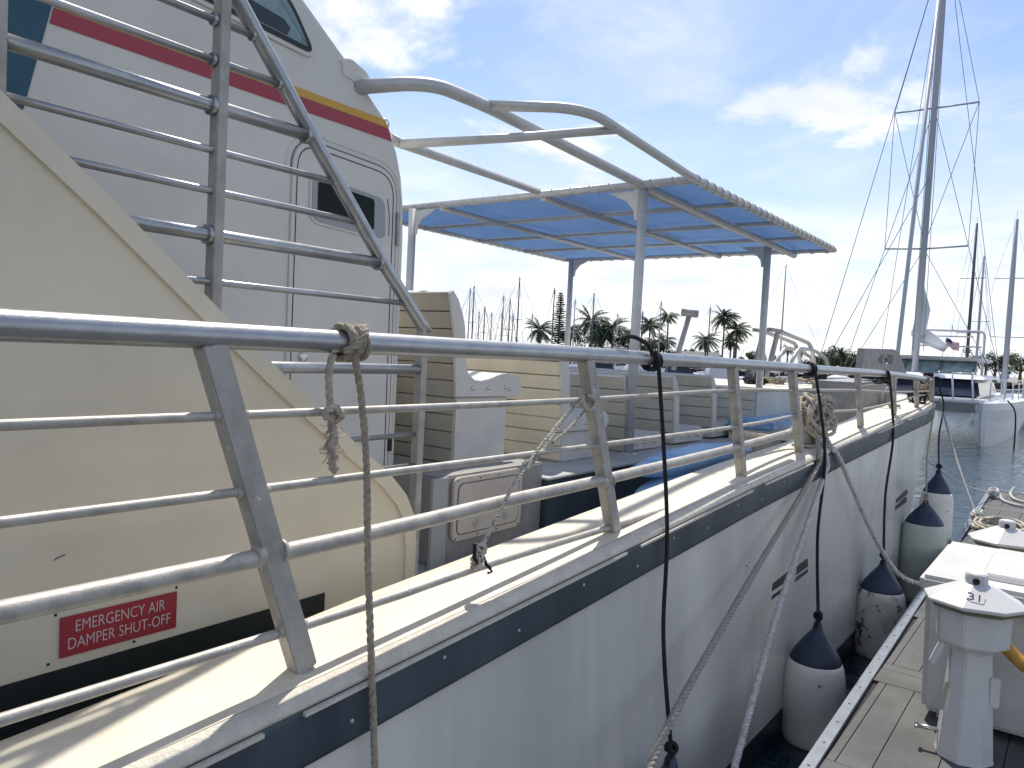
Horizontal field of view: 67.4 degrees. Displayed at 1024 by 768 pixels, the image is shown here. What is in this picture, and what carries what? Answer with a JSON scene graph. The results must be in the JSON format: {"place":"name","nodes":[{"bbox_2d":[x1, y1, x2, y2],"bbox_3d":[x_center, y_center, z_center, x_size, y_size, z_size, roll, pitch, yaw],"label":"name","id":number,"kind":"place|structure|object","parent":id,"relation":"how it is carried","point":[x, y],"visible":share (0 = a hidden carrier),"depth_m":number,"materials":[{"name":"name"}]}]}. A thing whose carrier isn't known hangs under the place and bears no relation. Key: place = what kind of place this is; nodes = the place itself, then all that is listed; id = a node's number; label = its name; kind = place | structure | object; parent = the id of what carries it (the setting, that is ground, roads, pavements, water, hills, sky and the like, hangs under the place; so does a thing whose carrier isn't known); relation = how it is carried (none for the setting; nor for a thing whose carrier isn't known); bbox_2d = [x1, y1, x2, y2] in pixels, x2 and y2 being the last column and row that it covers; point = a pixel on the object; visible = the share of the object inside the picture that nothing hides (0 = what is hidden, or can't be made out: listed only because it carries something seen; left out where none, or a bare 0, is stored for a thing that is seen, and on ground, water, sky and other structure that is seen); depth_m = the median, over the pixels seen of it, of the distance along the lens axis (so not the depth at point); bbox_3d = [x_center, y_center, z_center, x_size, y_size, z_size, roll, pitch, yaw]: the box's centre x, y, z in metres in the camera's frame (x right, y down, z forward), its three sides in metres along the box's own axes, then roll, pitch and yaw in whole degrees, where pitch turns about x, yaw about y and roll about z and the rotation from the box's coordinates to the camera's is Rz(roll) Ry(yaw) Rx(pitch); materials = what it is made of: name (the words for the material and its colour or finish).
{"place":"outdoors","nodes":[
{"label":"outdoors","id":0,"kind":"place"},
{"bbox_2d":[303,0,1023,376],"label":"sky","id":1,"kind":"structure","parent":0,"point":[787,107],"materials":[{"name":"blue"}]},
{"bbox_2d":[570,362,1023,767],"bbox_3d":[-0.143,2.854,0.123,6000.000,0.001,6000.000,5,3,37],"label":"water","id":2,"kind":"structure","parent":0,"point":[1000,465],"depth_m":22.37,"materials":[{"name":"teal liquid"}]},
{"bbox_2d":[0,0,934,767],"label":"excursion boat","id":3,"kind":"object","parent":2,"relation":"on","point":[204,214],"visible":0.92,"depth_m":3.23,"materials":[{"name":"white"}]},
{"bbox_2d":[318,353,345,473],"bbox_3d":[-0.570,0.096,2.436,0.084,0.391,0.147,3,2,-6],"label":"rope","id":4,"kind":"object","parent":3,"relation":"hanging from","point":[327,414],"visible":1,"depth_m":2.42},
{"bbox_2d":[329,322,378,767],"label":"rope","id":5,"kind":"object","parent":3,"relation":"attached to","point":[357,350],"visible":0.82,"depth_m":2.44,"materials":[{"name":"fabric"}]},
{"bbox_2d":[393,290,521,461],"bbox_3d":[-1.226,-0.127,6.292,2.628,1.188,0.877,5,3,37],"label":"slatted bench","id":6,"kind":"object","parent":3,"relation":"on","point":[453,435],"visible":0.42,"depth_m":5.40,"materials":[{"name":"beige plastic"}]},
{"bbox_2d":[472,544,492,573],"bbox_3d":[-0.118,0.685,3.012,0.042,0.128,0.110,5,3,37],"label":"rope","id":7,"kind":"object","parent":3,"relation":"attached to","point":[487,565],"visible":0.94,"depth_m":2.98,"materials":[{"name":"black"}]},
{"bbox_2d":[470,394,597,570],"bbox_3d":[0.132,0.384,3.370,0.096,0.678,0.964,5,3,35],"label":"rope","id":8,"kind":"object","parent":3,"relation":"attached to","point":[528,464],"visible":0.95,"depth_m":3.31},
{"bbox_2d":[466,343,608,461],"bbox_3d":[-0.419,0.079,7.388,2.628,0.983,0.877,5,3,37],"label":"slatted bench","id":9,"kind":"object","parent":3,"relation":"on","point":[541,380],"visible":0.24,"depth_m":6.53,"materials":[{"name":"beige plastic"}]},
{"bbox_2d":[506,371,660,451],"bbox_3d":[0.253,0.220,8.298,2.628,0.781,0.877,5,3,37],"label":"slatted bench","id":10,"kind":"object","parent":3,"relation":"on","point":[611,385],"visible":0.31,"depth_m":7.33,"materials":[{"name":"beige"}]},
{"bbox_2d":[569,369,702,443],"bbox_3d":[0.878,0.210,9.129,2.628,0.781,0.877,5,3,37],"label":"slatted bench","id":11,"kind":"object","parent":3,"relation":"on","point":[647,416],"visible":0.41,"depth_m":8.20,"materials":[{"name":"beige plastic"}]},
{"bbox_2d":[615,334,678,767],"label":"rope","id":12,"kind":"object","parent":3,"relation":"hanging from","point":[671,747],"visible":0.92,"depth_m":4.04,"materials":[{"name":"fabric"}]},
{"bbox_2d":[569,366,728,437],"bbox_3d":[1.492,0.201,9.944,2.628,0.781,0.877,5,3,37],"label":"slatted bench","id":13,"kind":"object","parent":3,"relation":"on","point":[699,409],"visible":0.26,"depth_m":8.99,"materials":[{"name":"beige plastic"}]},
{"bbox_2d":[634,475,683,493],"bbox_3d":[1.178,0.765,5.830,0.276,0.176,0.933,5,3,37],"label":"tarp bundle","id":14,"kind":"object","parent":3,"relation":"on","point":[651,483],"visible":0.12,"depth_m":5.65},
{"bbox_2d":[671,308,698,370],"bbox_3d":[3.368,-0.865,15.016,0.480,1.218,0.156,3,2,-4],"label":"tee pole","id":15,"kind":"object","parent":3,"relation":"on","point":[688,313],"visible":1,"depth_m":14.95,"materials":[{"name":"grey"}]},
{"bbox_2d":[630,442,751,477],"bbox_3d":[1.552,0.627,6.458,0.381,0.243,2.298,5,3,37],"label":"tarp bundle","id":16,"kind":"object","parent":3,"relation":"on","point":[687,468],"visible":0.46,"depth_m":6.04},
{"bbox_2d":[644,433,822,767],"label":"rope","id":17,"kind":"object","parent":3,"relation":"attached to","point":[676,709],"visible":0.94,"depth_m":4.37,"materials":[{"name":"fabric"}]},
{"bbox_2d":[742,376,768,384],"bbox_3d":[3.640,-0.047,11.543,0.373,0.141,0.575,5,3,37],"label":"rope heap","id":18,"kind":"object","parent":3,"relation":"on","point":[750,380],"visible":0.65,"depth_m":11.43,"materials":[{"name":"black"}]},
{"bbox_2d":[728,413,791,431],"bbox_3d":[3.372,0.470,9.752,0.550,0.130,2.000,5,3,37],"label":"tarp pad","id":19,"kind":"object","parent":3,"relation":"on","point":[786,424],"visible":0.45,"depth_m":9.00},
{"bbox_2d":[743,430,792,439],"bbox_3d":[2.114,0.415,6.339,0.903,0.118,0.076,1,3,-42],"label":"rope","id":20,"kind":"object","parent":3,"relation":"attached to","point":[751,434],"visible":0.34,"depth_m":6.15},
{"bbox_2d":[763,377,786,383],"bbox_3d":[4.192,-0.051,12.232,0.503,0.134,0.420,2,3,-17],"label":"rope heap","id":21,"kind":"object","parent":3,"relation":"on","point":[780,380],"visible":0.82,"depth_m":12.05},
{"bbox_2d":[731,437,829,767],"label":"rope","id":22,"kind":"object","parent":3,"relation":"attached to","point":[739,748],"visible":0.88,"depth_m":5.13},
{"bbox_2d":[750,328,829,378],"bbox_3d":[4.672,-0.465,12.689,0.386,0.746,3.700,5,3,37],"label":"boarding ladder","id":23,"kind":"object","parent":3,"relation":"on","point":[796,348],"visible":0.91,"depth_m":12.26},
{"bbox_2d":[798,377,814,384],"bbox_3d":[5.269,-0.056,13.640,0.492,0.136,0.456,2,3,-14],"label":"rope heap","id":24,"kind":"object","parent":3,"relation":"on","point":[806,380],"visible":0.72,"depth_m":13.47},
{"bbox_2d":[782,362,845,750],"bbox_3d":[2.452,1.336,6.107,0.455,3.013,1.026,4,3,19],"label":"fender","id":25,"kind":"object","parent":3,"relation":"hanging from","point":[814,692],"visible":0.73,"depth_m":5.74,"materials":[{"name":"white plastic"}]},
{"bbox_2d":[791,392,837,441],"bbox_3d":[2.683,0.290,6.795,0.276,0.424,0.701,5,3,37],"label":"rope coil","id":26,"kind":"object","parent":3,"relation":"on","point":[810,416],"visible":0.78,"depth_m":6.63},
{"bbox_2d":[811,348,906,425],"bbox_3d":[5.985,0.020,12.626,0.713,1.248,4.965,5,3,37],"label":"bow gangway frame","id":27,"kind":"object","parent":3,"relation":"on","point":[866,358],"visible":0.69,"depth_m":11.45,"materials":[{"name":"metal"}]},
{"bbox_2d":[825,437,919,584],"bbox_3d":[3.493,1.221,7.282,1.810,1.572,0.315,2,3,-28],"label":"rope","id":28,"kind":"object","parent":3,"relation":"attached to","point":[833,449],"visible":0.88,"depth_m":7.28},
{"bbox_2d":[854,370,905,658],"bbox_3d":[4.032,1.341,8.210,0.477,2.977,1.669,4,3,28],"label":"fender","id":29,"kind":"object","parent":3,"relation":"hanging from","point":[881,607],"visible":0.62,"depth_m":7.59,"materials":[{"name":"white plastic"}]},
{"bbox_2d":[872,378,896,384],"bbox_3d":[5.160,-0.028,10.587,0.308,0.080,0.508,8,6,64],"label":"rope heap","id":30,"kind":"object","parent":3,"relation":"on","point":[877,381],"visible":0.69,"depth_m":10.47,"materials":[{"name":"black"}]},
{"bbox_2d":[906,388,927,403],"bbox_3d":[6.023,0.179,11.432,0.290,0.245,0.469,4,3,17],"label":"rope heap","id":31,"kind":"object","parent":3,"relation":"on","point":[912,394],"visible":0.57,"depth_m":11.31,"materials":[{"name":"black"}]},
{"bbox_2d":[898,376,946,601],"bbox_3d":[5.601,1.349,10.277,0.528,2.900,2.143,4,3,32],"label":"fender","id":32,"kind":"object","parent":3,"relation":"hanging from","point":[923,542],"visible":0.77,"depth_m":9.46,"materials":[{"name":"white plastic"}]},
{"bbox_2d":[919,382,929,399],"bbox_3d":[6.371,0.100,11.918,0.215,0.334,0.401,4,3,16],"label":"rope heap","id":33,"kind":"object","parent":3,"relation":"on","point":[925,386],"visible":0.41,"depth_m":11.86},
{"bbox_2d":[923,372,933,376],"bbox_3d":[6.227,-0.139,11.474,0.115,0.078,0.669,5,3,37],"label":"rope heap","id":34,"kind":"object","parent":3,"relation":"on","point":[929,374],"visible":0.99,"depth_m":11.36,"materials":[{"name":"black"}]},
{"bbox_2d":[919,376,953,544],"bbox_3d":[6.098,1.296,10.966,0.402,2.796,2.418,4,3,30],"label":"fender","id":35,"kind":"object","parent":3,"relation":"hanging from","point":[940,499],"visible":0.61,"depth_m":9.96,"materials":[{"name":"white plastic"}]},
{"bbox_2d":[462,284,486,338],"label":"sailboat","id":36,"kind":"object","parent":2,"relation":"on","point":[469,313],"visible":0.22,"depth_m":104.04,"materials":[{"name":"white"}]},
{"bbox_2d":[462,282,498,340],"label":"sailboat","id":37,"kind":"object","parent":2,"relation":"on","point":[473,313],"visible":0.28,"depth_m":98.07,"materials":[{"name":"grey"}]},
{"bbox_2d":[469,308,491,339],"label":"sailboat","id":38,"kind":"object","parent":2,"relation":"on","point":[478,325],"visible":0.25,"depth_m":112.01,"materials":[{"name":"white"}]},
{"bbox_2d":[476,307,491,339],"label":"sailboat","id":39,"kind":"object","parent":2,"relation":"on","point":[483,324],"visible":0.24,"depth_m":108.02,"materials":[{"name":"white"}]},
{"bbox_2d":[479,312,502,340],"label":"sailboat","id":40,"kind":"object","parent":2,"relation":"on","point":[491,318],"visible":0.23,"depth_m":118.05,"materials":[{"name":"grey"}]},
{"bbox_2d":[486,295,518,341],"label":"sailboat","id":41,"kind":"object","parent":2,"relation":"on","point":[503,301],"visible":0.18,"depth_m":95.09,"materials":[{"name":"white"}]},
{"bbox_2d":[503,295,515,341],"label":"sailboat","id":42,"kind":"object","parent":2,"relation":"on","point":[510,305],"visible":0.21,"depth_m":100.05,"materials":[{"name":"grey"}]},
{"bbox_2d":[499,314,524,341],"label":"sailboat","id":43,"kind":"object","parent":2,"relation":"on","point":[512,316],"visible":0.16,"depth_m":108.05,"materials":[{"name":"white"}]},
{"bbox_2d":[510,277,546,341],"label":"sailboat","id":44,"kind":"object","parent":2,"relation":"on","point":[519,294],"visible":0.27,"depth_m":92.08,"materials":[{"name":"white"}]},
{"bbox_2d":[517,314,545,342],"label":"sailboat","id":45,"kind":"object","parent":2,"relation":"on","point":[532,315],"visible":0.22,"depth_m":100.02,"materials":[{"name":"grey"}]},
{"bbox_2d":[539,288,569,362],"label":"sailboat","id":46,"kind":"object","parent":2,"relation":"on","point":[554,292],"visible":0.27,"depth_m":96.10,"materials":[{"name":"white"}]},
{"bbox_2d":[556,295,590,366],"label":"sailboat","id":47,"kind":"object","parent":2,"relation":"on","point":[572,364],"visible":0.25,"depth_m":90.05,"materials":[{"name":"white"}]},
{"bbox_2d":[575,288,618,347],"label":"sailboat","id":48,"kind":"object","parent":2,"relation":"on","point":[592,320],"visible":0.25,"depth_m":84.06,"materials":[{"name":"grey"}]},
{"bbox_2d":[595,363,613,368],"bbox_3d":[7.774,-0.374,62.018,7.000,2.695,2.395,3,2,2],"label":"motorboat","id":49,"kind":"object","parent":2,"relation":"on","point":[604,365],"visible":0.09,"depth_m":61.23,"materials":[{"name":"blue"}]},
{"bbox_2d":[597,314,625,368],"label":"sailboat","id":50,"kind":"object","parent":2,"relation":"on","point":[615,366],"visible":0.2,"depth_m":94.98,"materials":[{"name":"white"}]},
{"bbox_2d":[625,364,645,370],"bbox_3d":[10.243,-0.221,58.022,7.000,2.982,2.395,3,2,2],"label":"motorboat","id":51,"kind":"object","parent":2,"relation":"on","point":[640,368],"visible":0.02,"depth_m":57.22,"materials":[{"name":"white"}]},
{"bbox_2d":[621,311,655,369],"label":"sailboat","id":52,"kind":"object","parent":2,"relation":"on","point":[642,315],"visible":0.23,"depth_m":92.04,"materials":[{"name":"white"}]},
{"bbox_2d":[645,296,672,371],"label":"sailboat","id":53,"kind":"object","parent":2,"relation":"on","point":[662,369],"visible":0.26,"depth_m":88.06,"materials":[{"name":"grey"}]},
{"bbox_2d":[665,366,693,373],"bbox_3d":[13.628,0.004,60.033,7.000,2.695,2.395,3,2,2],"label":"motorboat","id":54,"kind":"object","parent":2,"relation":"on","point":[680,370],"visible":0.14,"depth_m":59.24,"materials":[{"name":"blue plastic"}]},
{"bbox_2d":[694,304,728,374],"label":"sailboat","id":55,"kind":"object","parent":2,"relation":"on","point":[701,372],"visible":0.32,"depth_m":92.07,"materials":[{"name":"white"}]},
{"bbox_2d":[704,368,726,378],"bbox_3d":[15.568,0.174,55.036,7.000,2.982,2.395,3,2,2],"label":"motorboat","id":56,"kind":"object","parent":2,"relation":"on","point":[717,373],"visible":0.02,"depth_m":54.23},
{"bbox_2d":[745,370,775,381],"bbox_3d":[20.001,0.322,60.047,7.000,2.695,2.395,3,2,2],"label":"motorboat","id":57,"kind":"object","parent":2,"relation":"on","point":[747,373],"visible":0.06,"depth_m":59.32,"materials":[{"name":"grey"}]},
{"bbox_2d":[739,260,828,383],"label":"sailboat","id":58,"kind":"object","parent":2,"relation":"on","point":[783,377],"visible":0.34,"depth_m":78.05,"materials":[{"name":"white"}]},
{"bbox_2d":[819,497,1010,767],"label":"dock","id":59,"kind":"object","parent":2,"relation":"on","point":[869,690],"depth_m":5.09,"materials":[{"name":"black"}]},
{"bbox_2d":[799,490,1023,767],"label":"dock edge","id":60,"kind":"object","parent":59,"relation":"attached to","point":[819,750],"visible":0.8,"depth_m":5.24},
{"bbox_2d":[819,492,1023,767],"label":"dock boards","id":61,"kind":"object","parent":59,"relation":"on","point":[881,731],"visible":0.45,"depth_m":4.66,"materials":[{"name":"wood"}]},
{"bbox_2d":[914,570,1023,767],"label":"power pedestal","id":62,"kind":"object","parent":61,"relation":"on","point":[977,613],"visible":1,"depth_m":4.21,"materials":[{"name":"white"}]},
{"bbox_2d":[1002,644,1023,672],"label":"power cable","id":63,"kind":"object","parent":62,"relation":"attached to","point":[1014,655],"visible":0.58,"depth_m":4.23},
{"bbox_2d":[919,541,1023,736],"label":"dock box","id":64,"kind":"object","parent":61,"relation":"on","point":[1003,569],"visible":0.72,"depth_m":4.71,"materials":[{"name":"white plastic"}]},
{"bbox_2d":[968,519,1023,551],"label":"power pedestal","id":65,"kind":"object","parent":61,"relation":"on","point":[1006,534],"visible":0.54,"depth_m":5.81,"materials":[{"name":"white"}]},
{"bbox_2d":[971,516,1023,531],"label":"rope coil","id":66,"kind":"object","parent":61,"relation":"on","point":[979,524],"visible":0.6,"depth_m":10.65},
{"bbox_2d":[999,493,1023,507],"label":"rope","id":67,"kind":"object","parent":61,"relation":"on","point":[1008,502],"visible":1,"depth_m":12.83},
{"bbox_2d":[1009,487,1023,502],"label":"rope","id":68,"kind":"object","parent":61,"relation":"on","point":[1011,495],"visible":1,"depth_m":13.37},
{"bbox_2d":[813,0,1023,447],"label":"catamaran","id":69,"kind":"object","parent":2,"relation":"on","point":[998,418],"visible":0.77,"depth_m":35.21,"materials":[{"name":"grey"}]},
{"bbox_2d":[942,338,959,355],"bbox_3d":[23.237,-1.900,40.699,0.786,1.105,0.108,5,3,39],"label":"flag","id":70,"kind":"object","parent":69,"relation":"attached to","point":[948,341],"visible":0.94,"depth_m":40.62,"materials":[{"name":"multicoloured fabric"}]},
{"bbox_2d":[947,217,987,375],"bbox_3d":[37.271,-5.533,62.330,3.734,15.906,12.077,5,3,37],"label":"sailboat","id":71,"kind":"object","parent":2,"relation":"on","point":[975,243],"visible":0.27,"depth_m":62.17,"materials":[{"name":"white"}]},
{"bbox_2d":[961,252,997,392],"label":"sailboat","id":72,"kind":"object","parent":2,"relation":"on","point":[979,314],"visible":0.21,"depth_m":70.13,"materials":[{"name":"white"}]},
{"bbox_2d":[971,211,1023,426],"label":"sailboat","id":73,"kind":"object","parent":2,"relation":"on","point":[1004,374],"visible":0.45,"depth_m":46.15,"materials":[{"name":"white"}]},
{"bbox_2d":[573,362,1023,383],"bbox_3d":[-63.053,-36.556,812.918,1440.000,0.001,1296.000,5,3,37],"label":"shore","id":74,"kind":"structure","parent":0,"point":[1013,378],"depth_m":205.57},
{"bbox_2d":[524,316,559,342],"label":"palm tree","id":75,"kind":"object","parent":74,"relation":"on","point":[538,332],"visible":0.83,"depth_m":151.33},
{"bbox_2d":[550,293,565,344],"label":"norfolk pine","id":76,"kind":"object","parent":74,"relation":"on","point":[560,308],"visible":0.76,"depth_m":155.75,"materials":[{"name":"green"}]},
{"bbox_2d":[556,324,586,345],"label":"palm tree","id":77,"kind":"object","parent":74,"relation":"on","point":[576,335],"visible":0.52,"depth_m":155.32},
{"bbox_2d":[575,304,612,346],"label":"palm tree","id":78,"kind":"object","parent":74,"relation":"on","point":[597,319],"visible":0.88,"depth_m":150.41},
{"bbox_2d":[571,325,629,347],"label":"broadleaf tree","id":79,"kind":"object","parent":74,"relation":"on","point":[582,341],"visible":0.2,"depth_m":165.09,"materials":[{"name":"green plant"}]},
{"bbox_2d":[584,323,619,347],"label":"palm tree","id":80,"kind":"object","parent":74,"relation":"on","point":[597,339],"visible":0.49,"depth_m":154.01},
{"bbox_2d":[597,318,630,363],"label":"palm tree","id":81,"kind":"object","parent":74,"relation":"on","point":[613,328],"visible":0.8,"depth_m":152.56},
{"bbox_2d":[614,325,640,364],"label":"palm tree","id":82,"kind":"object","parent":74,"relation":"on","point":[621,342],"visible":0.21,"depth_m":157.99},
{"bbox_2d":[613,338,662,352],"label":"broadleaf tree","id":83,"kind":"object","parent":74,"relation":"on","point":[643,347],"visible":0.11,"depth_m":172.95,"materials":[{"name":"green plant"}]},
{"bbox_2d":[640,317,666,343],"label":"palm tree","id":84,"kind":"object","parent":74,"relation":"on","point":[650,326],"visible":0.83,"depth_m":151.30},
{"bbox_2d":[642,332,670,351],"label":"palm tree","id":85,"kind":"object","parent":74,"relation":"on","point":[661,345],"visible":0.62,"depth_m":157.35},
{"bbox_2d":[651,332,678,352],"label":"palm tree","id":86,"kind":"object","parent":74,"relation":"on","point":[670,338],"visible":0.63,"depth_m":159.09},
{"bbox_2d":[658,309,680,352],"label":"palm tree","id":87,"kind":"object","parent":74,"relation":"on","point":[668,317],"visible":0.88,"depth_m":153.81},
{"bbox_2d":[667,350,720,367],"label":"boathouse","id":88,"kind":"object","parent":74,"relation":"on","point":[714,354],"visible":0.21,"depth_m":159.52,"materials":[{"name":"grey"}]},
{"bbox_2d":[691,332,721,355],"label":"palm tree","id":89,"kind":"object","parent":74,"relation":"on","point":[702,343],"visible":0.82,"depth_m":154.35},
{"bbox_2d":[710,307,742,356],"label":"palm tree","id":90,"kind":"object","parent":74,"relation":"on","point":[722,316],"visible":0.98,"depth_m":151.67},
{"bbox_2d":[719,331,744,357],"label":"palm tree","id":91,"kind":"object","parent":74,"relation":"on","point":[731,344],"visible":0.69,"depth_m":159.35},
{"bbox_2d":[721,318,752,357],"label":"palm tree","id":92,"kind":"object","parent":74,"relation":"on","point":[740,332],"visible":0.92,"depth_m":153.47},
{"bbox_2d":[738,350,776,360],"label":"broadleaf tree","id":93,"kind":"object","parent":74,"relation":"on","point":[750,355],"visible":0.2,"depth_m":178.65,"materials":[{"name":"green plant"}]},
{"bbox_2d":[781,341,793,362],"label":"palm tree","id":94,"kind":"object","parent":74,"relation":"on","point":[788,352],"visible":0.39,"depth_m":169.99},
{"bbox_2d":[569,363,1022,389],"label":"breakwater","id":95,"kind":"object","parent":74,"relation":"on","point":[820,376],"visible":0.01,"depth_m":149.69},
{"bbox_2d":[802,356,844,373],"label":"broadleaf tree","id":96,"kind":"object","parent":74,"relation":"on","point":[804,361],"visible":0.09,"depth_m":173.51,"materials":[{"name":"green plant"}]},
{"bbox_2d":[810,345,853,366],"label":"broadleaf tree","id":97,"kind":"object","parent":74,"relation":"on","point":[821,360],"visible":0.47,"depth_m":168.36,"materials":[{"name":"green plant"}]},
{"bbox_2d":[820,348,856,367],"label":"broadleaf tree","id":98,"kind":"object","parent":74,"relation":"on","point":[854,355],"visible":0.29,"depth_m":169.91,"materials":[{"name":"green plant"}]},
{"bbox_2d":[830,347,850,374],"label":"palm tree","id":99,"kind":"object","parent":74,"relation":"on","point":[840,355],"visible":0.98,"depth_m":164.68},
{"bbox_2d":[963,347,1023,381],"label":"broadleaf tree","id":100,"kind":"object","parent":74,"relation":"on","point":[995,366],"visible":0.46,"depth_m":176.80,"materials":[{"name":"green plant"}]},
{"bbox_2d":[1000,349,1023,383],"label":"broadleaf tree","id":101,"kind":"object","parent":74,"relation":"on","point":[1020,370],"visible":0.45,"depth_m":180.15,"materials":[{"name":"green plant"}]},
{"bbox_2d":[827,375,848,378],"bbox_3d":[6.364,-0.073,14.967,0.520,0.190,0.520,5,3,37],"label":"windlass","id":102,"kind":"object","parent":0,"point":[836,377],"visible":0.43,"depth_m":14.82,"materials":[{"name":"white"}]},
{"bbox_3d":[6.749,1.949,11.147,0.080,0.106,0.401,5,3,37],"label":"dock cleat","id":103,"kind":"object","parent":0,"visible":0},
{"bbox_2d":[939,398,975,512],"bbox_3d":[6.687,1.068,11.700,0.434,1.707,1.155,3,3,9],"label":"rope","id":104,"kind":"object","parent":103,"relation":"attached to","point":[957,462],"visible":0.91,"depth_m":11.84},
{"bbox_2d":[970,509,983,519],"bbox_3d":[6.754,1.898,11.146,0.190,0.162,0.272,4,3,16],"label":"rope","id":105,"kind":"object","parent":103,"relation":"attached to","point":[979,513],"visible":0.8,"depth_m":11.08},
{"bbox_3d":[8.418,1.934,13.431,0.080,0.106,0.401,5,3,37],"label":"dock cleat","id":106,"kind":"object","parent":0,"visible":0},
{"bbox_2d":[928,460,991,493],"bbox_3d":[7.202,1.507,12.260,3.389,0.818,0.027,1,3,-43],"label":"rope","id":107,"kind":"object","parent":106,"relation":"attached to","point":[958,481],"visible":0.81,"depth_m":12.07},
{"bbox_2d":[988,487,999,495],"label":"rope","id":108,"kind":"object","parent":106,"relation":"attached to","point":[995,490],"visible":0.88,"depth_m":13.35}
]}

